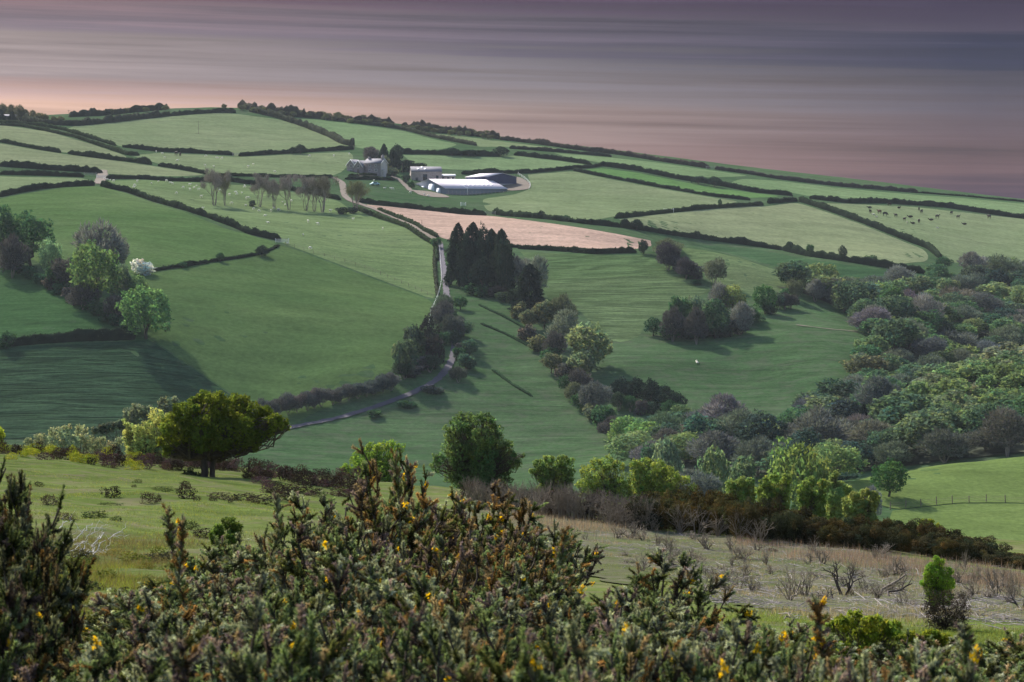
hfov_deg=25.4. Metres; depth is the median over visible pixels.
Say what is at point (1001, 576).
dead shrub
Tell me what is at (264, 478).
heather clump
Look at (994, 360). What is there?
wind combed tree
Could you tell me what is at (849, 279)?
bare tree
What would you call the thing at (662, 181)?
pasture
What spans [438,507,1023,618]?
brush ground
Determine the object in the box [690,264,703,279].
shrub
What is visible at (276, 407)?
shrub
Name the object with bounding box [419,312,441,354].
evergreen tree
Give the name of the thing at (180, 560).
gorse bush
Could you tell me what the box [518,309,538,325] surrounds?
shrub
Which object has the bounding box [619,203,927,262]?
pasture
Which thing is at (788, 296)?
shrub
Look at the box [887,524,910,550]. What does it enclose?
gorse bush
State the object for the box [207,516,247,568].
shrub
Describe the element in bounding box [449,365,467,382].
bare tree
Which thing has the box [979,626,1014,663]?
gorse bush
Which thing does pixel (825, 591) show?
dead shrub
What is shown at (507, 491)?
dead shrub
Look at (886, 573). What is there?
dead shrub
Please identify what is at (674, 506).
gorse bush
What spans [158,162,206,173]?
hedge
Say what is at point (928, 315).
broadleaf tree
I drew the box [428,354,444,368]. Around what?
shrub
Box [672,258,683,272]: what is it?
shrub
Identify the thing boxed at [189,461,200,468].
heather clump
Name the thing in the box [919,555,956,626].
sapling
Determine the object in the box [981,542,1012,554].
gorse bush
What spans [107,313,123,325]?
shrub
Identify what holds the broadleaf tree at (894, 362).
on the woodland floor at (926, 457)
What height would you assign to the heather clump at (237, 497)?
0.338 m
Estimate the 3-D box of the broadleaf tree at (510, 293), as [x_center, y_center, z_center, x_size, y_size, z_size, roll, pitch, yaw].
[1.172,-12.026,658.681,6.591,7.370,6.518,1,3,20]
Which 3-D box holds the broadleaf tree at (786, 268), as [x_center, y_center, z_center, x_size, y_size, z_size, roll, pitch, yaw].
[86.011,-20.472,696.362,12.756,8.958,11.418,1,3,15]
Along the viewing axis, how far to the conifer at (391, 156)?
995.02 m
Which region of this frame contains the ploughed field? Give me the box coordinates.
[368,205,650,248]
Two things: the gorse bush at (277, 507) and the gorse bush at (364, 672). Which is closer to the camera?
the gorse bush at (364, 672)
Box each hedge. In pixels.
[0,120,116,145]
[0,122,139,155]
[0,138,60,152]
[0,160,102,172]
[0,169,84,176]
[0,179,94,196]
[0,327,135,345]
[14,110,170,125]
[67,150,151,164]
[69,103,167,116]
[100,180,206,216]
[106,174,340,199]
[122,144,233,154]
[151,259,209,270]
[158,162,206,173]
[171,108,235,115]
[206,212,280,239]
[209,244,279,261]
[211,172,332,177]
[237,99,394,123]
[238,145,354,155]
[249,107,354,145]
[345,119,476,145]
[345,176,394,180]
[348,173,391,175]
[353,205,439,260]
[358,198,486,215]
[377,207,438,237]
[401,119,499,138]
[402,147,499,156]
[432,244,439,294]
[461,162,602,173]
[492,207,620,227]
[499,136,708,167]
[509,145,611,156]
[514,151,590,164]
[518,244,636,253]
[573,167,750,199]
[598,161,792,195]
[614,201,763,218]
[620,219,782,249]
[715,166,917,192]
[767,196,797,203]
[782,241,925,273]
[798,196,941,257]
[809,195,1023,218]
[918,191,1023,201]
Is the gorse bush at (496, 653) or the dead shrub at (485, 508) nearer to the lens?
the gorse bush at (496, 653)
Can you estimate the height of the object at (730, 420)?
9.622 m
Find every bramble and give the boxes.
[825,608,910,664]
[904,628,952,658]
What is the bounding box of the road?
[290,244,456,428]
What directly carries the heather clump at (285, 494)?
on the hilltop
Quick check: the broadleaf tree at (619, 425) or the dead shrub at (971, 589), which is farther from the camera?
the broadleaf tree at (619, 425)
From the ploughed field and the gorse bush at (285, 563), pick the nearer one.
the gorse bush at (285, 563)
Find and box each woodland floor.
[666,346,1023,475]
[777,280,1020,345]
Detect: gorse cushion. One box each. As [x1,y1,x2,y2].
[3,452,17,459]
[17,449,28,456]
[23,448,39,456]
[39,447,51,453]
[67,449,78,460]
[69,452,86,462]
[75,453,92,463]
[85,453,98,463]
[124,450,135,460]
[124,459,138,469]
[131,460,144,469]
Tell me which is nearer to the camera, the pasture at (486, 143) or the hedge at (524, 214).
the hedge at (524, 214)
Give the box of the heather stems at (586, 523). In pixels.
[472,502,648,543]
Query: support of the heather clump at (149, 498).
on the hilltop
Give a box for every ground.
[0,107,1023,523]
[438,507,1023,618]
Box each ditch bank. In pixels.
[478,304,542,339]
[480,323,539,351]
[492,369,532,396]
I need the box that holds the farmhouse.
[346,154,387,176]
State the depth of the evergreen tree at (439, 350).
592.96 m
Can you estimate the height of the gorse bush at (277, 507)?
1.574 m
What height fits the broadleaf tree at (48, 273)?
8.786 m
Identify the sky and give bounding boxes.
[0,0,1023,198]
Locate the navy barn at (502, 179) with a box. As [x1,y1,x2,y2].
[466,173,516,185]
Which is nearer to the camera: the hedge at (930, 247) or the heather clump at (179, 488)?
the heather clump at (179, 488)
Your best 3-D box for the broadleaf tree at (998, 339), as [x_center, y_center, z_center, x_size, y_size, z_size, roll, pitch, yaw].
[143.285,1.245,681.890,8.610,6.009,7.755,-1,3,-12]
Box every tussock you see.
[64,556,95,568]
[67,548,98,561]
[86,581,110,590]
[95,568,118,579]
[99,549,131,555]
[110,586,128,595]
[118,551,154,563]
[125,575,158,581]
[139,562,155,569]
[141,551,170,561]
[147,546,167,556]
[152,563,168,570]
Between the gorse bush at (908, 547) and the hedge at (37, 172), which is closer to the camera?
the gorse bush at (908, 547)
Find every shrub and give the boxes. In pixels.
[0,330,16,347]
[0,426,5,452]
[19,265,37,278]
[23,424,123,455]
[30,273,45,283]
[41,276,57,289]
[50,283,70,294]
[60,287,71,298]
[87,417,125,456]
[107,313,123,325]
[118,319,135,330]
[121,407,172,461]
[130,258,154,275]
[180,467,201,476]
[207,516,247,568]
[249,200,255,205]
[254,397,271,415]
[266,400,281,413]
[270,397,289,413]
[279,391,298,414]
[289,392,306,412]
[301,391,316,410]
[308,387,324,408]
[314,387,329,406]
[324,388,342,404]
[330,387,347,402]
[335,207,350,213]
[340,383,359,400]
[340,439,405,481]
[347,207,357,213]
[350,382,365,398]
[358,382,376,396]
[364,379,384,394]
[367,409,381,417]
[374,373,393,392]
[382,372,401,390]
[387,165,398,175]
[391,361,415,378]
[396,400,417,408]
[399,160,414,171]
[400,366,418,377]
[401,174,410,181]
[407,180,414,187]
[408,162,426,169]
[410,356,429,370]
[415,365,425,374]
[418,354,440,372]
[420,385,446,394]
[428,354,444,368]
[436,332,451,344]
[447,329,461,345]
[452,346,465,359]
[453,476,476,499]
[458,474,479,504]
[461,281,480,294]
[461,486,484,499]
[462,356,473,369]
[465,477,485,502]
[470,482,488,506]
[474,284,491,296]
[477,477,501,510]
[477,482,504,509]
[486,285,508,295]
[494,291,509,301]
[499,479,525,512]
[499,482,517,504]
[510,300,527,318]
[514,485,533,507]
[517,323,539,340]
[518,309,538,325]
[520,487,534,512]
[525,488,550,513]
[526,334,545,351]
[528,455,576,495]
[528,479,551,511]
[530,483,550,515]
[531,485,564,516]
[531,489,550,515]
[539,347,560,358]
[539,352,562,372]
[539,490,567,515]
[548,481,569,517]
[550,483,578,516]
[553,362,576,378]
[554,481,576,518]
[556,374,578,389]
[559,484,585,518]
[560,486,587,518]
[564,381,580,397]
[570,393,593,411]
[572,490,586,519]
[574,453,634,502]
[574,493,598,520]
[582,402,600,419]
[584,490,597,519]
[584,490,618,521]
[591,412,604,428]
[592,491,600,520]
[595,492,629,525]
[595,502,618,525]
[599,490,626,525]
[599,492,613,522]
[605,498,634,527]
[606,415,616,427]
[609,526,630,537]
[610,391,626,410]
[613,494,633,526]
[614,505,641,527]
[617,549,630,556]
[621,395,637,411]
[621,521,647,537]
[625,491,643,516]
[628,457,696,501]
[628,499,641,528]
[629,552,652,570]
[632,495,657,529]
[633,400,648,414]
[634,528,651,539]
[636,499,657,530]
[637,511,660,530]
[644,494,665,529]
[647,402,661,413]
[652,525,663,545]
[655,552,677,567]
[658,325,680,339]
[658,532,677,548]
[660,399,675,411]
[664,501,695,532]
[664,539,674,552]
[665,547,679,564]
[666,399,683,410]
[668,545,687,556]
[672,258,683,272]
[676,531,705,539]
[679,548,702,560]
[681,270,695,278]
[684,504,717,533]
[686,548,705,566]
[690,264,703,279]
[691,529,714,548]
[692,279,701,284]
[701,564,717,574]
[705,568,722,584]
[708,511,728,535]
[709,563,727,569]
[711,572,733,588]
[717,581,736,591]
[723,535,738,550]
[725,475,757,507]
[725,509,752,539]
[727,550,734,566]
[727,566,749,587]
[728,319,749,334]
[728,545,746,555]
[736,542,754,559]
[737,557,755,575]
[743,518,775,542]
[744,575,760,591]
[746,536,766,549]
[751,312,766,322]
[754,471,791,510]
[758,545,770,564]
[760,299,776,314]
[764,563,776,573]
[773,564,801,599]
[777,292,794,308]
[777,297,788,308]
[786,294,799,308]
[791,569,819,595]
[795,475,827,516]
[798,570,828,577]
[802,543,832,563]
[802,587,840,597]
[803,536,818,552]
[803,552,817,563]
[812,589,829,598]
[822,561,864,594]
[825,470,853,519]
[835,575,857,584]
[841,488,880,524]
[842,586,861,595]
[845,558,861,577]
[851,575,876,591]
[856,569,871,576]
[869,583,889,598]
[870,548,885,559]
[871,565,904,578]
[874,542,894,558]
[880,554,908,572]
[880,575,905,592]
[892,561,918,572]
[894,589,918,605]
[918,518,940,535]
[920,587,971,630]
[945,567,969,583]
[952,590,971,605]
[954,578,989,599]
[958,549,971,569]
[972,560,981,584]
[976,569,1014,595]
[979,588,997,597]
[990,563,1019,579]
[1000,582,1017,592]
[1002,572,1022,598]
[1002,590,1023,607]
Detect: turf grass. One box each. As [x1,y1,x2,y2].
[0,459,323,564]
[558,536,1023,654]
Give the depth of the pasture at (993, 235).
959.45 m
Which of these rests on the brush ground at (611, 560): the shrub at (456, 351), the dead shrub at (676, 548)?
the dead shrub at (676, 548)
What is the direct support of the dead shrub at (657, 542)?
on the hilltop
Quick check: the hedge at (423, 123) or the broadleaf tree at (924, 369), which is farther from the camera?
the hedge at (423, 123)
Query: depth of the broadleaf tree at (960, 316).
703.82 m
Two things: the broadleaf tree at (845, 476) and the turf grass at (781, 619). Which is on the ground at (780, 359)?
the broadleaf tree at (845, 476)
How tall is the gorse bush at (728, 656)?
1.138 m
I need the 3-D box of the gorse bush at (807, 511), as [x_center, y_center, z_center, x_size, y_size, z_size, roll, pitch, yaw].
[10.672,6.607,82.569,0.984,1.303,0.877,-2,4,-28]
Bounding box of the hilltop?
[0,453,1023,676]
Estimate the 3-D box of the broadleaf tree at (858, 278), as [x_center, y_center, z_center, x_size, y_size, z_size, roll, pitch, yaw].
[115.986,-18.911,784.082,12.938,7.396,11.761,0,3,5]
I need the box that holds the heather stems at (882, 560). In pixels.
[723,533,1023,604]
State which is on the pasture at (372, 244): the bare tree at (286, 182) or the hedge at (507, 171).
the bare tree at (286, 182)
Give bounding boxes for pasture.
[0,125,125,157]
[0,143,202,175]
[0,176,89,191]
[0,186,275,276]
[0,265,131,336]
[0,340,229,438]
[69,113,347,155]
[109,180,434,297]
[131,245,432,424]
[134,152,352,174]
[301,119,455,151]
[404,155,583,169]
[436,134,564,149]
[483,171,736,219]
[521,251,710,341]
[556,153,745,176]
[585,168,776,197]
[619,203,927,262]
[680,243,920,277]
[682,247,798,295]
[732,179,1023,213]
[827,203,1023,262]
[845,457,1023,508]
[890,503,1023,540]
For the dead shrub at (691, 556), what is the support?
on the hilltop
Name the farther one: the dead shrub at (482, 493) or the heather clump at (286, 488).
the dead shrub at (482, 493)
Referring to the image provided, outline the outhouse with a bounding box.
[442,174,455,178]
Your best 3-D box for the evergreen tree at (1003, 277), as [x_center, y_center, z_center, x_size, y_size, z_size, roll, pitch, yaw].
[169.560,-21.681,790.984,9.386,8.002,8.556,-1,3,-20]
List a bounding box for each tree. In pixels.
[0,103,6,113]
[0,204,22,247]
[0,232,32,277]
[1,209,56,265]
[5,104,14,113]
[14,104,24,120]
[29,110,35,116]
[34,112,42,117]
[37,236,64,272]
[41,114,48,119]
[44,261,69,282]
[49,256,86,286]
[65,239,123,295]
[65,282,102,309]
[70,216,127,279]
[102,293,128,321]
[105,238,129,269]
[107,263,131,296]
[110,403,163,456]
[114,284,174,338]
[124,275,148,298]
[155,389,290,476]
[157,395,179,458]
[177,262,187,267]
[197,168,231,204]
[215,252,224,261]
[219,173,230,205]
[249,173,271,206]
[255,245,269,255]
[265,179,281,207]
[274,174,298,209]
[288,147,296,153]
[294,175,316,210]
[295,144,306,153]
[304,177,326,211]
[307,175,340,212]
[321,114,329,119]
[343,180,369,210]
[362,146,379,159]
[384,155,389,165]
[389,338,419,377]
[390,143,403,159]
[402,323,425,354]
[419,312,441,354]
[420,126,427,131]
[425,333,444,369]
[428,410,525,489]
[429,298,453,323]
[431,237,441,244]
[435,292,453,306]
[441,313,466,340]
[443,147,459,155]
[448,130,455,134]
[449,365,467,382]
[453,296,467,309]
[456,227,478,282]
[457,353,476,368]
[458,252,475,284]
[458,320,474,336]
[460,149,478,155]
[461,339,478,355]
[471,223,494,277]
[480,133,486,138]
[493,146,509,155]
[495,237,514,291]
[505,287,520,305]
[506,251,532,285]
[526,255,548,288]
[531,299,556,328]
[542,330,566,353]
[543,307,578,347]
[546,292,578,322]
[564,321,613,365]
[566,350,596,376]
[567,367,593,384]
[577,379,613,407]
[591,405,616,423]
[596,417,615,437]
[604,430,658,463]
[607,415,638,452]
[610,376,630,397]
[622,418,660,435]
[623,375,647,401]
[628,439,666,462]
[630,219,643,230]
[638,239,648,253]
[638,441,661,479]
[640,377,659,406]
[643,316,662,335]
[643,410,685,424]
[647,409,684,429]
[647,422,686,438]
[650,427,683,446]
[652,237,684,251]
[652,383,676,408]
[652,434,685,478]
[656,240,681,269]
[656,431,700,461]
[659,305,686,341]
[667,391,688,404]
[668,295,692,324]
[668,404,691,416]
[672,466,722,494]
[674,255,697,278]
[678,408,719,420]
[678,419,703,438]
[682,304,708,344]
[682,410,727,440]
[685,429,741,471]
[688,294,704,311]
[690,176,704,183]
[694,442,730,495]
[697,391,746,420]
[700,298,731,338]
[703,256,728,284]
[707,176,722,186]
[707,280,733,306]
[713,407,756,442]
[714,284,748,315]
[727,301,756,334]
[728,454,756,480]
[730,434,774,476]
[731,408,787,443]
[741,419,778,433]
[742,305,759,321]
[749,441,782,465]
[752,283,777,313]
[754,446,798,472]
[766,436,835,515]
[770,291,784,309]
[771,260,812,282]
[772,437,786,446]
[775,407,804,428]
[777,422,795,436]
[780,287,789,306]
[780,426,829,473]
[785,403,855,443]
[786,278,803,295]
[788,405,823,421]
[790,390,836,406]
[792,395,818,408]
[794,392,825,405]
[798,263,840,279]
[800,273,845,293]
[802,394,859,417]
[805,278,826,301]
[806,244,814,250]
[808,440,868,475]
[810,437,841,462]
[811,378,860,398]
[822,397,870,421]
[823,277,841,302]
[830,280,875,312]
[832,414,859,443]
[832,440,875,467]
[835,379,861,397]
[838,245,846,254]
[838,275,859,281]
[838,352,890,372]
[838,373,865,383]
[839,472,860,479]
[840,277,860,285]
[844,418,894,447]
[845,298,878,320]
[846,412,871,420]
[847,306,892,330]
[847,371,875,378]
[850,344,881,358]
[850,388,869,407]
[853,334,890,355]
[853,375,901,418]
[856,318,896,333]
[857,304,891,317]
[859,274,887,282]
[859,280,893,301]
[859,368,889,376]
[860,424,910,456]
[861,374,908,394]
[862,485,882,515]
[866,388,936,426]
[867,411,903,423]
[869,458,910,496]
[870,318,920,351]
[872,439,913,464]
[873,283,910,317]
[874,294,919,318]
[877,279,908,290]
[878,353,901,374]
[883,263,916,282]
[884,347,914,362]
[888,357,910,369]
[890,372,906,379]
[893,328,927,348]
[893,410,964,451]
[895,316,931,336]
[896,361,921,376]
[897,275,933,293]
[899,375,920,385]
[901,288,918,301]
[905,366,922,376]
[906,376,973,396]
[909,317,935,336]
[910,290,946,324]
[910,309,943,334]
[910,372,942,383]
[911,335,947,355]
[912,373,966,393]
[913,352,947,366]
[913,363,943,391]
[914,428,971,462]
[915,403,965,432]
[917,292,945,303]
[918,389,973,406]
[919,277,949,289]
[922,288,944,296]
[922,368,968,380]
[924,264,952,279]
[924,351,956,363]
[928,333,949,347]
[931,388,978,410]
[932,255,953,267]
[932,317,955,333]
[932,359,999,384]
[933,277,960,293]
[935,300,956,321]
[935,400,964,420]
[936,285,977,299]
[937,329,977,349]
[939,291,975,308]
[939,358,980,368]
[940,342,979,358]
[940,348,972,362]
[941,359,971,379]
[943,308,963,321]
[943,359,994,381]
[946,338,956,351]
[948,300,983,313]
[951,270,986,290]
[951,303,982,323]
[951,322,977,334]
[954,388,1019,408]
[956,251,988,271]
[957,414,984,434]
[958,263,994,277]
[960,318,987,333]
[960,400,1022,435]
[960,426,1008,450]
[965,383,988,394]
[967,354,989,359]
[969,291,1006,320]
[969,361,1023,388]
[970,386,1017,396]
[971,350,1022,370]
[974,281,1012,297]
[974,371,1023,390]
[976,276,997,283]
[976,311,1015,331]
[976,339,999,353]
[979,335,1004,346]
[979,404,1023,456]
[982,340,1023,360]
[985,253,1023,277]
[985,295,1010,305]
[987,267,1008,283]
[987,323,1023,348]
[988,317,1023,337]
[989,307,1022,324]
[994,346,1023,356]
[998,357,1022,369]
[999,386,1023,398]
[1003,284,1023,307]
[1003,300,1023,314]
[1005,269,1023,285]
[1006,309,1023,316]
[1006,389,1023,404]
[1007,314,1023,326]
[1009,390,1023,416]
[1010,276,1023,285]
[1014,358,1023,366]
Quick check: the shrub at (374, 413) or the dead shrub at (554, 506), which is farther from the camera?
the shrub at (374, 413)
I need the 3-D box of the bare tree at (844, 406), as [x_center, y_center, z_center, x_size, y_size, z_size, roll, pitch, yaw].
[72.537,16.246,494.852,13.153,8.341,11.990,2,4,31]
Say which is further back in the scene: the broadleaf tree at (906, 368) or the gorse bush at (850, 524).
the broadleaf tree at (906, 368)
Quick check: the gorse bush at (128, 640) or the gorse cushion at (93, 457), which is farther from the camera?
the gorse cushion at (93, 457)
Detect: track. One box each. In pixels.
[94,170,107,183]
[331,177,442,242]
[391,175,412,190]
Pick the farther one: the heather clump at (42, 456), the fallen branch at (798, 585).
the heather clump at (42, 456)
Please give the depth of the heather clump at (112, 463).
95.38 m
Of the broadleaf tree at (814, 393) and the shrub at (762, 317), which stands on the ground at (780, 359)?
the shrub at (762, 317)
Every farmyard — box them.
[413,190,448,196]
[505,177,530,189]
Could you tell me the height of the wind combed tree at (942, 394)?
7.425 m
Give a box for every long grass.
[27,526,223,638]
[60,550,152,652]
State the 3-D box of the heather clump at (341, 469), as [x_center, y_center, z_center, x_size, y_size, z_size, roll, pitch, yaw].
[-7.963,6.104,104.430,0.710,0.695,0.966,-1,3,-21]
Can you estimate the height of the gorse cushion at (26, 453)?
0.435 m
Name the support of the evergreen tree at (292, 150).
on the ground at (780, 359)
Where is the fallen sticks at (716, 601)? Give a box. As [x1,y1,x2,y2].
[550,517,1023,628]
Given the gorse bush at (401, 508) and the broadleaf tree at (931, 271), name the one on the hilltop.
the gorse bush at (401, 508)
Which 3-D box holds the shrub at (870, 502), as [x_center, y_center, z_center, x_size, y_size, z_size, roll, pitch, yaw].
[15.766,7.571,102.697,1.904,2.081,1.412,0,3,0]
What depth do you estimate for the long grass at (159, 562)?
48.63 m
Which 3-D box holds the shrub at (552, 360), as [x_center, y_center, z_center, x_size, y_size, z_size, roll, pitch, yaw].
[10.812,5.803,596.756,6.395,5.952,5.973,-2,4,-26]
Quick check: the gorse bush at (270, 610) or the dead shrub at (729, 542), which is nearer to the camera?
the gorse bush at (270, 610)
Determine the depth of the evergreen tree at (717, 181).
1005.82 m
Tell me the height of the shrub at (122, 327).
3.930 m
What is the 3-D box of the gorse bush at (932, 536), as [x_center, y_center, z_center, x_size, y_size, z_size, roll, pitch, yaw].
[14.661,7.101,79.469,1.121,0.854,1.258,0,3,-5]
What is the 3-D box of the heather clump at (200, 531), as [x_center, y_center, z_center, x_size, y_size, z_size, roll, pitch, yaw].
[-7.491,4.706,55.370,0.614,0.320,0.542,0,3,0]
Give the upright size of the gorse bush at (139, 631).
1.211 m
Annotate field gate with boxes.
[275,238,288,241]
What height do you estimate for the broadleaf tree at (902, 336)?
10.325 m
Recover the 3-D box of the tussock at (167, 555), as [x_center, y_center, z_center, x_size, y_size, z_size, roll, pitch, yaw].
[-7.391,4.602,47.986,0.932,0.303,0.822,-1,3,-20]
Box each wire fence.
[288,242,432,294]
[429,245,441,320]
[890,494,1022,509]
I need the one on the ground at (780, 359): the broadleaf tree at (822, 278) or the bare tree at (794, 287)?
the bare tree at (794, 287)
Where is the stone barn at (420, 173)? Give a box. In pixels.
[409,166,441,180]
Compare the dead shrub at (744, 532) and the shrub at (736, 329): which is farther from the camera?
the shrub at (736, 329)
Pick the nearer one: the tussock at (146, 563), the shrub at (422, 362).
the tussock at (146, 563)
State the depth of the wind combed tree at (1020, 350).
530.05 m
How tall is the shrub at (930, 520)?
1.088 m
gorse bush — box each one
[0,455,70,599]
[0,476,98,649]
[0,504,82,681]
[0,511,57,614]
[0,544,69,675]
[0,546,77,681]
[0,611,36,681]
[3,513,77,631]
[14,618,222,681]
[17,612,120,681]
[30,638,169,681]
[43,535,68,610]
[49,587,236,680]
[71,591,161,657]
[74,635,149,668]
[75,579,236,673]
[79,622,249,681]
[88,593,154,645]
[136,547,286,620]
[150,565,279,639]
[157,532,276,612]
[158,503,183,611]
[158,594,418,681]
[160,569,383,677]
[169,513,191,632]
[172,603,253,651]
[179,568,327,645]
[195,610,350,681]
[198,591,379,681]
[216,514,371,627]
[256,490,387,627]
[264,491,284,611]
[264,540,452,653]
[264,557,444,660]
[269,520,401,669]
[296,484,458,644]
[327,596,515,681]
[328,438,455,594]
[337,570,533,681]
[360,482,498,616]
[366,604,574,681]
[388,448,407,560]
[395,516,525,643]
[437,479,582,624]
[437,523,569,630]
[438,618,610,681]
[442,561,589,646]
[446,584,618,672]
[469,508,590,630]
[490,513,608,611]
[516,606,683,681]
[533,595,708,681]
[539,587,744,674]
[548,525,570,601]
[563,585,727,680]
[564,621,732,681]
[596,546,762,651]
[624,497,664,529]
[639,637,819,681]
[640,620,839,681]
[641,490,671,505]
[648,505,675,529]
[655,496,678,525]
[662,488,691,502]
[666,503,697,532]
[672,500,699,530]
[676,485,706,506]
[680,617,845,681]
[685,499,711,533]
[691,494,717,531]
[699,489,723,524]
[701,641,848,681]
[706,504,733,535]
[713,495,737,533]
[718,492,739,503]
[723,503,752,538]
[727,631,859,681]
[729,502,751,535]
[730,616,860,666]
[732,496,762,520]
[739,505,767,539]
[750,621,880,669]
[754,506,772,533]
[755,497,785,527]
[760,509,793,541]
[770,508,805,519]
[770,510,792,540]
[782,513,806,542]
[796,521,822,544]
[797,505,813,521]
[805,591,841,681]
[807,516,828,544]
[811,514,839,540]
[816,524,844,547]
[817,641,957,681]
[824,517,850,544]
[831,644,997,681]
[836,516,856,543]
[836,528,861,548]
[842,637,1014,681]
[844,647,985,681]
[850,513,875,526]
[850,524,885,551]
[853,628,1000,669]
[856,638,961,681]
[866,527,907,551]
[874,518,898,532]
[887,517,912,529]
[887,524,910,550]
[894,532,917,552]
[898,638,1022,681]
[907,518,930,536]
[908,529,921,551]
[911,535,944,556]
[916,532,946,555]
[918,523,947,539]
[932,536,959,559]
[933,530,972,556]
[945,528,970,541]
[948,539,978,561]
[949,621,985,681]
[951,628,1023,676]
[965,540,987,555]
[967,550,992,563]
[968,535,997,545]
[978,546,1003,556]
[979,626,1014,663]
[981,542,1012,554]
[982,553,1012,567]
[985,639,1017,668]
[996,551,1013,564]
[1000,635,1023,681]
[1004,555,1023,569]
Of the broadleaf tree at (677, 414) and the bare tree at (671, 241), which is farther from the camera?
the bare tree at (671, 241)
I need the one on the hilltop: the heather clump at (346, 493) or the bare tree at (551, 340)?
the heather clump at (346, 493)
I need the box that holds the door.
[428,184,433,190]
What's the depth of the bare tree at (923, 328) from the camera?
640.46 m
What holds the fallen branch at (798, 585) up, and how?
on the hilltop
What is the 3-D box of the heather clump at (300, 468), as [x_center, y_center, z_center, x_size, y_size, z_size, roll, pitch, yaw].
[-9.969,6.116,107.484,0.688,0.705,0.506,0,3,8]
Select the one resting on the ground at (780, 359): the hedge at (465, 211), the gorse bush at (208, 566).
the hedge at (465, 211)
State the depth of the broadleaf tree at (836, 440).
458.76 m
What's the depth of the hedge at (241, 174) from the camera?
922.10 m
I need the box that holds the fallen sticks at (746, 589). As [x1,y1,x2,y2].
[682,558,1022,621]
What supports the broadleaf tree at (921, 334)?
on the woodland floor at (926, 457)
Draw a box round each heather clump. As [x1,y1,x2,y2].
[0,440,9,451]
[11,444,24,453]
[31,441,45,453]
[33,481,44,486]
[34,452,53,459]
[40,494,58,504]
[51,450,63,459]
[54,447,72,454]
[58,450,73,459]
[59,512,77,519]
[81,510,107,518]
[86,457,96,464]
[93,449,105,456]
[95,453,109,462]
[96,502,121,505]
[99,459,119,467]
[99,486,120,497]
[104,443,121,459]
[109,516,121,521]
[114,453,126,466]
[134,453,156,465]
[140,492,159,503]
[141,460,153,468]
[145,452,163,464]
[152,486,174,491]
[160,461,171,470]
[167,459,185,470]
[175,484,197,498]
[182,461,197,468]
[184,520,199,529]
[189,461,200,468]
[191,528,211,538]
[207,492,232,499]
[215,461,231,470]
[227,457,244,470]
[232,492,257,500]
[241,463,250,475]
[243,469,261,479]
[245,494,273,503]
[246,457,256,469]
[248,459,264,471]
[249,466,264,475]
[249,476,270,483]
[255,470,273,479]
[258,459,272,469]
[260,480,273,487]
[260,484,275,492]
[262,469,273,479]
[264,462,284,476]
[270,490,289,499]
[275,489,290,497]
[276,486,295,493]
[278,467,288,480]
[279,483,302,492]
[280,466,293,476]
[285,468,305,477]
[286,474,299,483]
[294,486,308,493]
[295,464,306,474]
[296,476,302,483]
[297,468,310,476]
[299,475,316,484]
[301,481,312,487]
[304,490,316,495]
[305,471,318,479]
[309,479,319,485]
[310,488,327,496]
[312,480,331,487]
[316,467,331,477]
[317,478,331,486]
[329,479,344,487]
[329,484,350,489]
[329,487,349,496]
[330,467,346,478]
[332,473,342,485]
[334,469,345,483]
[337,489,352,496]
[346,474,354,482]
[346,479,358,486]
[350,466,361,478]
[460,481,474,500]
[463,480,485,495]
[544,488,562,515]
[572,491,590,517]
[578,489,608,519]
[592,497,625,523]
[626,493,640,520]
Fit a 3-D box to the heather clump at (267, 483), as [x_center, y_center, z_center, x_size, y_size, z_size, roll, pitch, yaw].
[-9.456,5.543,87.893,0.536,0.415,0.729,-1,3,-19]
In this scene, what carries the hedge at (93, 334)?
on the ground at (780, 359)
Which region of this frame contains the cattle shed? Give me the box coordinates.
[416,179,506,194]
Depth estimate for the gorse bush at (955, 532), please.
80.71 m
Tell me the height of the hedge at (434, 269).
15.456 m
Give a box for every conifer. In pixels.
[0,109,6,119]
[7,111,15,119]
[378,143,388,157]
[387,149,401,169]
[443,222,465,285]
[453,222,483,286]
[478,228,496,283]
[486,228,516,290]
[507,263,550,311]
[858,404,868,418]
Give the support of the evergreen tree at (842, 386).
on the woodland floor at (926, 457)
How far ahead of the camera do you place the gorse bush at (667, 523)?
78.47 m
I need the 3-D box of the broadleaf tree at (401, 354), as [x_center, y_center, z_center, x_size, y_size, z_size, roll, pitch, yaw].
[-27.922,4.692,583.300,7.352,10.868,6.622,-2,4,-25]
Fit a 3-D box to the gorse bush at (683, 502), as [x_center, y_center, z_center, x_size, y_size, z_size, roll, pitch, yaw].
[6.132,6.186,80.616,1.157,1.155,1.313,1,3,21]
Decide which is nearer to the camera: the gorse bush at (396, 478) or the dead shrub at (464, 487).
the gorse bush at (396, 478)
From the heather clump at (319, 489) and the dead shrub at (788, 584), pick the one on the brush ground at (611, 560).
the dead shrub at (788, 584)
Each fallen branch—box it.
[93,536,105,554]
[790,564,813,600]
[879,573,905,593]
[887,560,912,595]
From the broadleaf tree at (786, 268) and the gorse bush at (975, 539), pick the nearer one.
the gorse bush at (975, 539)
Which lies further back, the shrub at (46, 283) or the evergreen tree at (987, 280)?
the evergreen tree at (987, 280)
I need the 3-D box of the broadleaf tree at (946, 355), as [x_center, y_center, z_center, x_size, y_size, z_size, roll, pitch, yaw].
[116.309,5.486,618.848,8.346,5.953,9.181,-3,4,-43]
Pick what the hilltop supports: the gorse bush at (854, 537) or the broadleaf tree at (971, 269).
the gorse bush at (854, 537)
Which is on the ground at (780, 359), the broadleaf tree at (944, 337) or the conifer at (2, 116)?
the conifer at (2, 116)
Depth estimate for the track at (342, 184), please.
862.99 m

